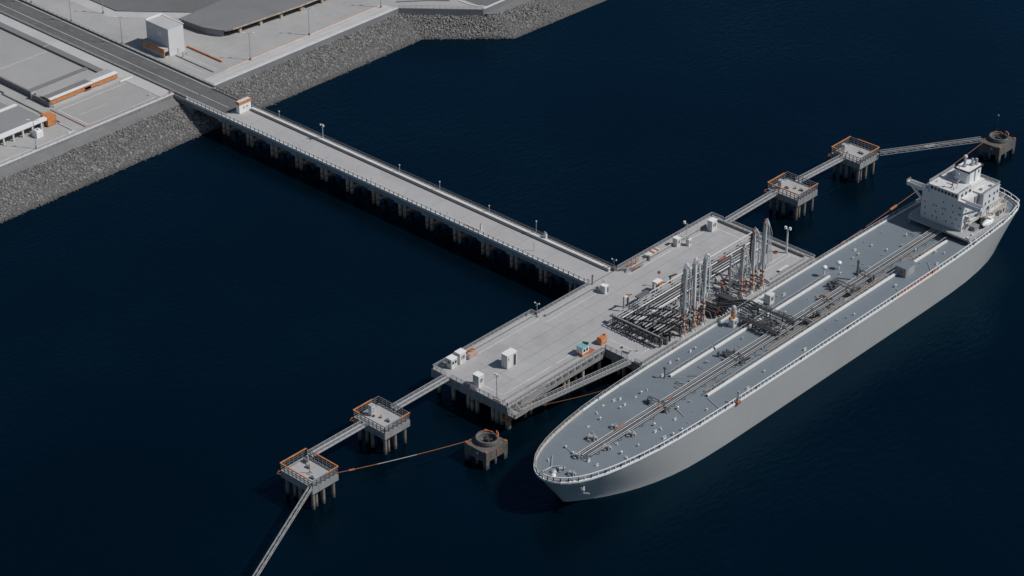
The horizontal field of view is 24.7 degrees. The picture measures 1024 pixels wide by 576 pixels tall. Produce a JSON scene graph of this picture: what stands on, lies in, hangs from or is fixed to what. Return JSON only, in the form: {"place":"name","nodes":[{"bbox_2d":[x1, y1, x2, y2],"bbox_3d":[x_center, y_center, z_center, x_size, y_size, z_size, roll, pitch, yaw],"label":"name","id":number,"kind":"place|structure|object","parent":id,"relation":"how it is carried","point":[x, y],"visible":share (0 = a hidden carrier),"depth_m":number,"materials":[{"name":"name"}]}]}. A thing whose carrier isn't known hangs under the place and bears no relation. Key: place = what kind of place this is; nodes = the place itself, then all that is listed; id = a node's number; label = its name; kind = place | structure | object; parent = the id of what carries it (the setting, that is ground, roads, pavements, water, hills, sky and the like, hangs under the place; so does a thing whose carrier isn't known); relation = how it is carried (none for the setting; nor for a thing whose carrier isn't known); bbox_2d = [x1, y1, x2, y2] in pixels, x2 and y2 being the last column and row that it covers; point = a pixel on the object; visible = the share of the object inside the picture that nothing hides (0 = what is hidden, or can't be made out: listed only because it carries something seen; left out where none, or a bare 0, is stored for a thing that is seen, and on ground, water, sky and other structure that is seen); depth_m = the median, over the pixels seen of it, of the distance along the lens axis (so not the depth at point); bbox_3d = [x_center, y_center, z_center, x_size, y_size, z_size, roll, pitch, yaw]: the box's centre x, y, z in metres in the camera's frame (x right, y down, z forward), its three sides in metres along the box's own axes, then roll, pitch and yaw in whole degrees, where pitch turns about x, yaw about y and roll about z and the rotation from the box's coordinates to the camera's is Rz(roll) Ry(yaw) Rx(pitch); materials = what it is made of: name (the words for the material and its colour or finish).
{"place":"outdoors","nodes":[
{"label":"outdoors","id":0,"kind":"place"},
{"bbox_2d":[0,102,7,108],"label":"roof slab","id":1,"kind":"structure","parent":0,"point":[2,105],"depth_m":891.10,"materials":[{"name":"grey concrete"}]},
{"bbox_2d":[0,104,46,144],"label":"colonnade building","id":2,"kind":"structure","parent":0,"point":[13,120],"depth_m":877.62,"materials":[{"name":"white paint"}]},
{"bbox_2d":[0,76,50,107],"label":"bund wall","id":3,"kind":"structure","parent":0,"point":[23,90],"depth_m":904.78,"materials":[{"name":"concrete"}]},
{"bbox_2d":[33,70,94,96],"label":"yard slab","id":4,"kind":"structure","parent":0,"point":[61,83],"depth_m":914.33,"materials":[{"name":"concrete"}]},
{"bbox_2d":[0,0,212,98],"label":"road","id":5,"kind":"structure","parent":0,"point":[190,87],"depth_m":941.83,"materials":[{"name":"grey asphalt"}]},
{"bbox_2d":[24,0,202,79],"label":"pavement","id":6,"kind":"structure","parent":0,"point":[115,40],"depth_m":948.08,"materials":[{"name":"concrete"}]},
{"bbox_2d":[95,0,220,10],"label":"parking ground","id":7,"kind":"structure","parent":0,"point":[171,5],"depth_m":979.31,"materials":[{"name":"grey asphalt"}]},
{"bbox_2d":[142,13,184,57],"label":"block building","id":8,"kind":"structure","parent":0,"point":[165,37],"depth_m":935.48,"materials":[{"name":"paint"}]},
{"bbox_2d":[0,0,527,163],"bbox_3d":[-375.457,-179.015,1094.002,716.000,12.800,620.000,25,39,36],"label":"ground","id":9,"kind":"structure","parent":0,"point":[230,48],"depth_m":951.80,"materials":[{"name":"concrete"}]},
{"bbox_2d":[0,90,59,122],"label":"kerb","id":10,"kind":"structure","parent":9,"relation":"on","point":[2,93],"depth_m":898.43,"materials":[{"name":"grey concrete"}]},
{"bbox_2d":[26,119,38,148],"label":"street lamp","id":11,"kind":"object","parent":9,"relation":"on","point":[34,132],"visible":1,"depth_m":862.72,"materials":[{"name":"metal"}]},
{"bbox_2d":[31,128,43,138],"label":"equipment box","id":12,"kind":"object","parent":9,"relation":"on","point":[38,132],"visible":0.96,"depth_m":873.46,"materials":[{"name":"white paint"}]},
{"bbox_2d":[0,29,82,88],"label":"tank yard","id":13,"kind":"structure","parent":9,"relation":"on","point":[37,70],"depth_m":928.85,"materials":[{"name":"concrete"}]},
{"bbox_2d":[38,111,56,126],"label":"orange block","id":14,"kind":"structure","parent":9,"relation":"on","point":[51,119],"depth_m":881.53,"materials":[{"name":"paint"}]},
{"bbox_2d":[0,22,103,72],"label":"covered duct","id":15,"kind":"object","parent":9,"relation":"on","point":[50,48],"visible":1,"depth_m":940.33,"materials":[{"name":"concrete"}]},
{"bbox_2d":[29,67,87,90],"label":"bund wall","id":16,"kind":"structure","parent":9,"relation":"on","point":[58,79],"depth_m":916.14,"materials":[{"name":"grey concrete"}]},
{"bbox_2d":[58,123,73,132],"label":"kerb","id":17,"kind":"structure","parent":9,"relation":"on","point":[67,127],"depth_m":880.38,"materials":[{"name":"white paint"}]},
{"bbox_2d":[50,109,84,126],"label":"kerb","id":18,"kind":"structure","parent":9,"relation":"on","point":[67,118],"depth_m":887.72,"materials":[{"name":"grey concrete"}]},
{"bbox_2d":[40,69,117,106],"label":"long shed","id":19,"kind":"structure","parent":9,"relation":"on","point":[77,87],"depth_m":905.66,"materials":[{"name":"metal"}]},
{"bbox_2d":[0,13,173,96],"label":"footpath","id":20,"kind":"structure","parent":9,"relation":"on","point":[146,85],"depth_m":935.02,"materials":[{"name":"concrete"}]},
{"bbox_2d":[0,91,173,169],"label":"seawall","id":21,"kind":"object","parent":9,"relation":"on","point":[49,146],"visible":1,"depth_m":879.06,"materials":[{"name":"concrete"}]},
{"bbox_2d":[53,77,123,106],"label":"wall","id":22,"kind":"structure","parent":9,"relation":"on","point":[86,92],"depth_m":906.11,"materials":[{"name":"concrete"}]},
{"bbox_2d":[0,10,187,97],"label":"guard rail","id":23,"kind":"object","parent":9,"relation":"on","point":[110,62],"visible":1,"depth_m":934.84,"materials":[{"name":"metal"}]},
{"bbox_2d":[53,81,158,126],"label":"front yard","id":24,"kind":"structure","parent":9,"relation":"on","point":[120,98],"depth_m":898.79,"materials":[{"name":"concrete"}]},
{"bbox_2d":[83,97,157,128],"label":"kerb","id":25,"kind":"structure","parent":24,"relation":"on","point":[119,113],"depth_m":891.37,"materials":[{"name":"orange paint"}]},
{"bbox_2d":[20,0,214,86],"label":"guard rail","id":26,"kind":"object","parent":9,"relation":"on","point":[118,43],"visible":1,"depth_m":944.55,"materials":[{"name":"metal"}]},
{"bbox_2d":[70,0,190,17],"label":"service lane","id":27,"kind":"structure","parent":9,"relation":"on","point":[91,5],"depth_m":971.40,"materials":[{"name":"concrete"}]},
{"bbox_2d":[91,0,194,12],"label":"kerb","id":28,"kind":"structure","parent":9,"relation":"on","point":[142,10],"depth_m":972.97,"materials":[{"name":"grey concrete"}]},
{"bbox_2d":[0,5,379,161],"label":"yard markings","id":29,"kind":"object","parent":9,"relation":"on","point":[154,97],"visible":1,"depth_m":902.52,"materials":[{"name":"paint"}]},
{"bbox_2d":[176,55,213,71],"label":"kerb","id":30,"kind":"structure","parent":9,"relation":"on","point":[194,63],"depth_m":928.90,"materials":[{"name":"grey concrete"}]},
{"bbox_2d":[187,46,221,61],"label":"orange kerb","id":31,"kind":"structure","parent":9,"relation":"on","point":[205,54],"depth_m":936.22,"materials":[{"name":"paint"}]},
{"bbox_2d":[179,0,323,35],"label":"canopy building","id":32,"kind":"structure","parent":9,"relation":"on","point":[219,18],"depth_m":963.87,"materials":[{"name":"grey paint"}]},
{"bbox_2d":[0,0,531,179],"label":"apron","id":33,"kind":"object","parent":9,"relation":"on","point":[30,162],"visible":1,"depth_m":881.45,"materials":[{"name":"concrete"}]},
{"bbox_2d":[204,4,394,83],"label":"promenade","id":34,"kind":"structure","parent":9,"relation":"on","point":[295,46],"depth_m":945.10,"materials":[{"name":"concrete"}]},
{"bbox_2d":[212,7,391,82],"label":"promenade markings","id":35,"kind":"object","parent":34,"relation":"on","point":[301,46],"visible":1,"depth_m":944.27,"materials":[{"name":"paint"}]},
{"bbox_2d":[226,4,381,68],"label":"kerb","id":36,"kind":"structure","parent":9,"relation":"on","point":[303,36],"depth_m":951.13,"materials":[{"name":"grey concrete"}]},
{"bbox_2d":[213,7,397,89],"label":"seawall","id":37,"kind":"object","parent":9,"relation":"on","point":[299,51],"visible":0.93,"depth_m":943.27,"materials":[{"name":"concrete"}]},
{"bbox_2d":[396,0,449,2],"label":"parapet","id":38,"kind":"structure","parent":9,"relation":"on","point":[421,0],"depth_m":981.83,"materials":[{"name":"grey paint"}]},
{"bbox_2d":[398,0,515,16],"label":"seawall","id":39,"kind":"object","parent":9,"relation":"on","point":[470,12],"visible":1,"depth_m":976.43,"materials":[{"name":"concrete"}]},
{"bbox_2d":[0,0,605,222],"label":"shore slope","id":40,"kind":"structure","parent":0,"point":[589,3],"depth_m":922.28,"materials":[{"name":"grey stone"}]},
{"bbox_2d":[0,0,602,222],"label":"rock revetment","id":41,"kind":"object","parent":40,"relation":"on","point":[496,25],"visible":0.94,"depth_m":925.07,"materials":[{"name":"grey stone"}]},
{"bbox_2d":[466,0,499,5],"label":"corner ground","id":42,"kind":"structure","parent":0,"point":[483,2],"depth_m":981.09,"materials":[{"name":"concrete"}]},
{"bbox_2d":[0,0,1023,575],"bbox_3d":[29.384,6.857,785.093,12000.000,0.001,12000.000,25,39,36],"label":"water","id":43,"kind":"structure","parent":0,"point":[202,336],"depth_m":779.54,"materials":[{"name":"blue liquid"}]},
{"bbox_2d":[277,448,338,509],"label":"mooring dolphin","id":44,"kind":"object","parent":43,"relation":"in","point":[321,478],"visible":0.98,"depth_m":688.37,"materials":[{"name":"concrete"}]},
{"bbox_2d":[253,485,311,575],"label":"catwalk","id":45,"kind":"object","parent":44,"relation":"attached to","point":[270,552],"visible":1,"depth_m":663.00,"materials":[{"name":"grey metal"}]},
{"bbox_2d":[302,455,309,464],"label":"winch","id":46,"kind":"object","parent":44,"relation":"on","point":[305,461],"visible":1,"depth_m":692.16,"materials":[{"name":"metal"}]},
{"bbox_2d":[306,463,312,474],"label":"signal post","id":47,"kind":"object","parent":44,"relation":"on","point":[309,472],"visible":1,"depth_m":687.48,"materials":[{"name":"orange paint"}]},
{"bbox_2d":[350,396,409,454],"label":"mooring dolphin","id":48,"kind":"object","parent":43,"relation":"in","point":[391,423],"visible":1,"depth_m":712.42,"materials":[{"name":"concrete"}]},
{"bbox_2d":[307,419,367,456],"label":"catwalk","id":49,"kind":"object","parent":48,"relation":"attached to","point":[339,438],"visible":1,"depth_m":703.26,"materials":[{"name":"metal"}]},
{"bbox_2d":[368,402,374,416],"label":"cabinet","id":50,"kind":"object","parent":48,"relation":"on","point":[371,408],"visible":1,"depth_m":713.07,"materials":[{"name":"white metal"}]},
{"bbox_2d":[178,85,615,294],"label":"trestle bridge","id":51,"kind":"structure","parent":43,"relation":"in","point":[570,264],"depth_m":838.91,"materials":[{"name":"concrete"}]},
{"bbox_2d":[235,96,250,113],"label":"gate kiosk","id":52,"kind":"object","parent":51,"relation":"on","point":[243,105],"visible":1,"depth_m":891.07,"materials":[{"name":"white paint"}]},
{"bbox_2d":[464,429,507,469],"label":"fender dolphin","id":53,"kind":"object","parent":43,"relation":"in","point":[489,442],"visible":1,"depth_m":705.61,"materials":[{"name":"concrete"}]},
{"bbox_2d":[337,440,469,472],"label":"mooring rope","id":54,"kind":"object","parent":53,"relation":"attached to","point":[399,458],"visible":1,"depth_m":696.32,"materials":[{"name":"fabric"}]},
{"bbox_2d":[431,212,816,428],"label":"loading platform","id":55,"kind":"structure","parent":43,"relation":"in","point":[547,340],"depth_m":756.25,"materials":[{"name":"concrete"}]},
{"bbox_2d":[391,373,450,410],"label":"catwalk","id":56,"kind":"object","parent":55,"relation":"attached to","point":[422,392],"visible":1,"depth_m":724.78,"materials":[{"name":"metal"}]},
{"bbox_2d":[445,354,457,369],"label":"cabin","id":57,"kind":"object","parent":55,"relation":"on","point":[451,361],"visible":1,"depth_m":735.93,"materials":[{"name":"white metal"}]},
{"bbox_2d":[454,348,465,364],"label":"cabin","id":58,"kind":"object","parent":55,"relation":"on","point":[460,353],"visible":1,"depth_m":738.12,"materials":[{"name":"white metal"}]},
{"bbox_2d":[466,347,477,359],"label":"stowage box","id":59,"kind":"object","parent":55,"relation":"on","point":[471,354],"visible":1,"depth_m":741.74,"materials":[{"name":"orange paint"}]},
{"bbox_2d":[472,371,483,387],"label":"cabin","id":60,"kind":"object","parent":55,"relation":"on","point":[478,379],"visible":1,"depth_m":726.25,"materials":[{"name":"white metal"}]},
{"bbox_2d":[493,373,499,397],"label":"floodlight mast","id":61,"kind":"object","parent":55,"relation":"on","point":[496,374],"visible":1,"depth_m":718.77,"materials":[{"name":"metal"}]},
{"bbox_2d":[501,348,516,368],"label":"cabin","id":62,"kind":"object","parent":55,"relation":"on","point":[508,358],"visible":1,"depth_m":735.94,"materials":[{"name":"white metal"}]},
{"bbox_2d":[519,357,631,411],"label":"gangway","id":63,"kind":"object","parent":55,"relation":"attached to","point":[568,389],"visible":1,"depth_m":729.89,"materials":[{"name":"metal"}]},
{"bbox_2d":[576,341,594,356],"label":"cabin","id":64,"kind":"object","parent":55,"relation":"on","point":[583,347],"visible":1,"depth_m":742.48,"materials":[{"name":"white metal"}]},
{"bbox_2d":[597,333,606,345],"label":"container","id":65,"kind":"object","parent":55,"relation":"on","point":[601,339],"visible":1,"depth_m":748.36,"materials":[{"name":"orange metal"}]},
{"bbox_2d":[597,279,608,293],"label":"crane cabinet","id":66,"kind":"object","parent":55,"relation":"on","point":[603,287],"visible":1,"depth_m":775.71,"materials":[{"name":"white metal"}]},
{"bbox_2d":[611,258,616,270],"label":"floodlight mast","id":67,"kind":"object","parent":55,"relation":"on","point":[613,268],"visible":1,"depth_m":788.70,"materials":[{"name":"metal"}]},
{"bbox_2d":[618,257,642,270],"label":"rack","id":68,"kind":"object","parent":55,"relation":"on","point":[624,267],"visible":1,"depth_m":789.26,"materials":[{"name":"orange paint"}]},
{"bbox_2d":[635,290,650,304],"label":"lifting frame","id":69,"kind":"object","parent":55,"relation":"on","point":[642,294],"visible":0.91,"depth_m":767.96,"materials":[{"name":"metal"}]},
{"bbox_2d":[644,247,659,260],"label":"stowage box","id":70,"kind":"object","parent":55,"relation":"on","point":[651,252],"visible":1,"depth_m":797.15,"materials":[{"name":"white paint"}]},
{"bbox_2d":[611,293,698,348],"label":"pipe rack","id":71,"kind":"object","parent":55,"relation":"on","point":[657,337],"visible":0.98,"depth_m":754.40,"materials":[{"name":"metal"}]},
{"bbox_2d":[672,235,680,246],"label":"cabin","id":72,"kind":"object","parent":55,"relation":"on","point":[676,241],"visible":1,"depth_m":802.51,"materials":[{"name":"white metal"}]},
{"bbox_2d":[678,263,692,337],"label":"marine loader","id":73,"kind":"object","parent":55,"relation":"on","point":[684,291],"visible":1,"depth_m":745.26,"materials":[{"name":"grey paint"}]},
{"bbox_2d":[660,297,711,332],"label":"feed pipes","id":74,"kind":"object","parent":55,"relation":"on","point":[698,313],"visible":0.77,"depth_m":760.93,"materials":[{"name":"metal"}]},
{"bbox_2d":[685,237,691,246],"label":"cabin","id":75,"kind":"object","parent":55,"relation":"on","point":[688,241],"visible":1,"depth_m":802.80,"materials":[{"name":"white metal"}]},
{"bbox_2d":[615,232,767,320],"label":"pipe rack","id":76,"kind":"object","parent":55,"relation":"on","point":[719,263],"visible":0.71,"depth_m":775.45,"materials":[{"name":"metal"}]},
{"bbox_2d":[689,257,702,331],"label":"marine loader","id":77,"kind":"object","parent":55,"relation":"on","point":[694,294],"visible":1,"depth_m":747.99,"materials":[{"name":"grey paint"}]},
{"bbox_2d":[698,253,711,325],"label":"marine loader","id":78,"kind":"object","parent":55,"relation":"on","point":[704,276],"visible":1,"depth_m":751.68,"materials":[{"name":"grey paint"}]},
{"bbox_2d":[707,217,717,231],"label":"cabin","id":79,"kind":"object","parent":55,"relation":"on","point":[712,224],"visible":1,"depth_m":811.65,"materials":[{"name":"white metal"}]},
{"bbox_2d":[696,292,755,318],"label":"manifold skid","id":80,"kind":"object","parent":55,"relation":"on","point":[722,304],"visible":0.89,"depth_m":763.81,"materials":[{"name":"metal"}]},
{"bbox_2d":[701,264,758,298],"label":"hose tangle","id":81,"kind":"object","parent":55,"relation":"on","point":[727,285],"visible":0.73,"depth_m":779.37,"materials":[{"name":"rubber"}]},
{"bbox_2d":[729,252,732,294],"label":"thin mast","id":82,"kind":"object","parent":55,"relation":"on","point":[731,255],"visible":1,"depth_m":768.41,"materials":[{"name":"metal"}]},
{"bbox_2d":[728,256,738,289],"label":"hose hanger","id":83,"kind":"object","parent":55,"relation":"on","point":[733,271],"visible":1,"depth_m":773.59,"materials":[{"name":"metal"}]},
{"bbox_2d":[710,261,769,298],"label":"feed pipes","id":84,"kind":"object","parent":55,"relation":"on","point":[723,283],"visible":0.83,"depth_m":778.14,"materials":[{"name":"metal"}]},
{"bbox_2d":[736,245,750,298],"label":"marine loader","id":85,"kind":"object","parent":55,"relation":"on","point":[744,249],"visible":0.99,"depth_m":767.52,"materials":[{"name":"grey paint"}]},
{"bbox_2d":[748,227,761,293],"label":"marine loader","id":86,"kind":"object","parent":55,"relation":"on","point":[752,249],"visible":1,"depth_m":769.30,"materials":[{"name":"grey paint"}]},
{"bbox_2d":[757,218,771,289],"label":"marine loader","id":87,"kind":"object","parent":55,"relation":"on","point":[766,223],"visible":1,"depth_m":771.50,"materials":[{"name":"grey paint"}]},
{"bbox_2d":[778,265,788,271],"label":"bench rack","id":88,"kind":"object","parent":55,"relation":"on","point":[783,268],"visible":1,"depth_m":789.10,"materials":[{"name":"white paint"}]},
{"bbox_2d":[784,226,791,253],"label":"floodlight mast","id":89,"kind":"object","parent":55,"relation":"on","point":[786,249],"visible":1,"depth_m":796.52,"materials":[{"name":"grey metal"}]},
{"bbox_2d":[797,140,985,272],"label":"mooring rope","id":90,"kind":"object","parent":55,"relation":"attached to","point":[893,207],"visible":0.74,"depth_m":830.83,"materials":[{"name":"fabric"}]},
{"bbox_2d":[533,154,1019,501],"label":"tanker","id":91,"kind":"object","parent":43,"relation":"on","point":[735,373],"visible":1,"depth_m":743.96,"materials":[{"name":"grey paint"}]},
{"bbox_2d":[540,387,613,405],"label":"mooring rope","id":92,"kind":"object","parent":91,"relation":"attached to","point":[575,397],"visible":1,"depth_m":722.36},
{"bbox_2d":[764,171,818,219],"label":"mooring dolphin","id":93,"kind":"object","parent":43,"relation":"in","point":[800,195],"visible":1,"depth_m":838.96,"materials":[{"name":"concrete"}]},
{"bbox_2d":[724,188,779,222],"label":"catwalk","id":94,"kind":"object","parent":93,"relation":"on","point":[737,215],"visible":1,"depth_m":827.89,"materials":[{"name":"metal"}]},
{"bbox_2d":[778,178,783,189],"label":"cabinet","id":95,"kind":"object","parent":93,"relation":"on","point":[780,182],"visible":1,"depth_m":838.53,"materials":[{"name":"white metal"}]},
{"bbox_2d":[828,136,879,182],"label":"mooring dolphin","id":96,"kind":"object","parent":43,"relation":"in","point":[864,158],"visible":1,"depth_m":863.14,"materials":[{"name":"concrete"}]},
{"bbox_2d":[795,154,844,182],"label":"catwalk","id":97,"kind":"object","parent":96,"relation":"on","point":[824,167],"visible":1,"depth_m":852.89,"materials":[{"name":"metal"}]},
{"bbox_2d":[841,143,847,153],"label":"cabinet","id":98,"kind":"object","parent":96,"relation":"on","point":[844,147],"visible":1,"depth_m":862.41,"materials":[{"name":"white metal"}]},
{"bbox_2d":[878,136,982,155],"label":"catwalk","id":99,"kind":"object","parent":96,"relation":"attached to","point":[927,146],"visible":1,"depth_m":869.61,"materials":[{"name":"grey paint"}]},
{"bbox_2d":[978,131,1015,162],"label":"fender dolphin","id":100,"kind":"object","parent":43,"relation":"in","point":[997,144],"visible":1,"depth_m":876.98,"materials":[{"name":"concrete"}]},
{"bbox_2d":[623,294,631,310],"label":"hose tower","id":101,"kind":"structure","parent":0,"point":[627,296],"depth_m":765.94,"materials":[{"name":"metal"}]},
{"bbox_2d":[652,278,662,293],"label":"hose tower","id":102,"kind":"structure","parent":0,"point":[658,282],"depth_m":775.35,"materials":[{"name":"metal"}]}
]}

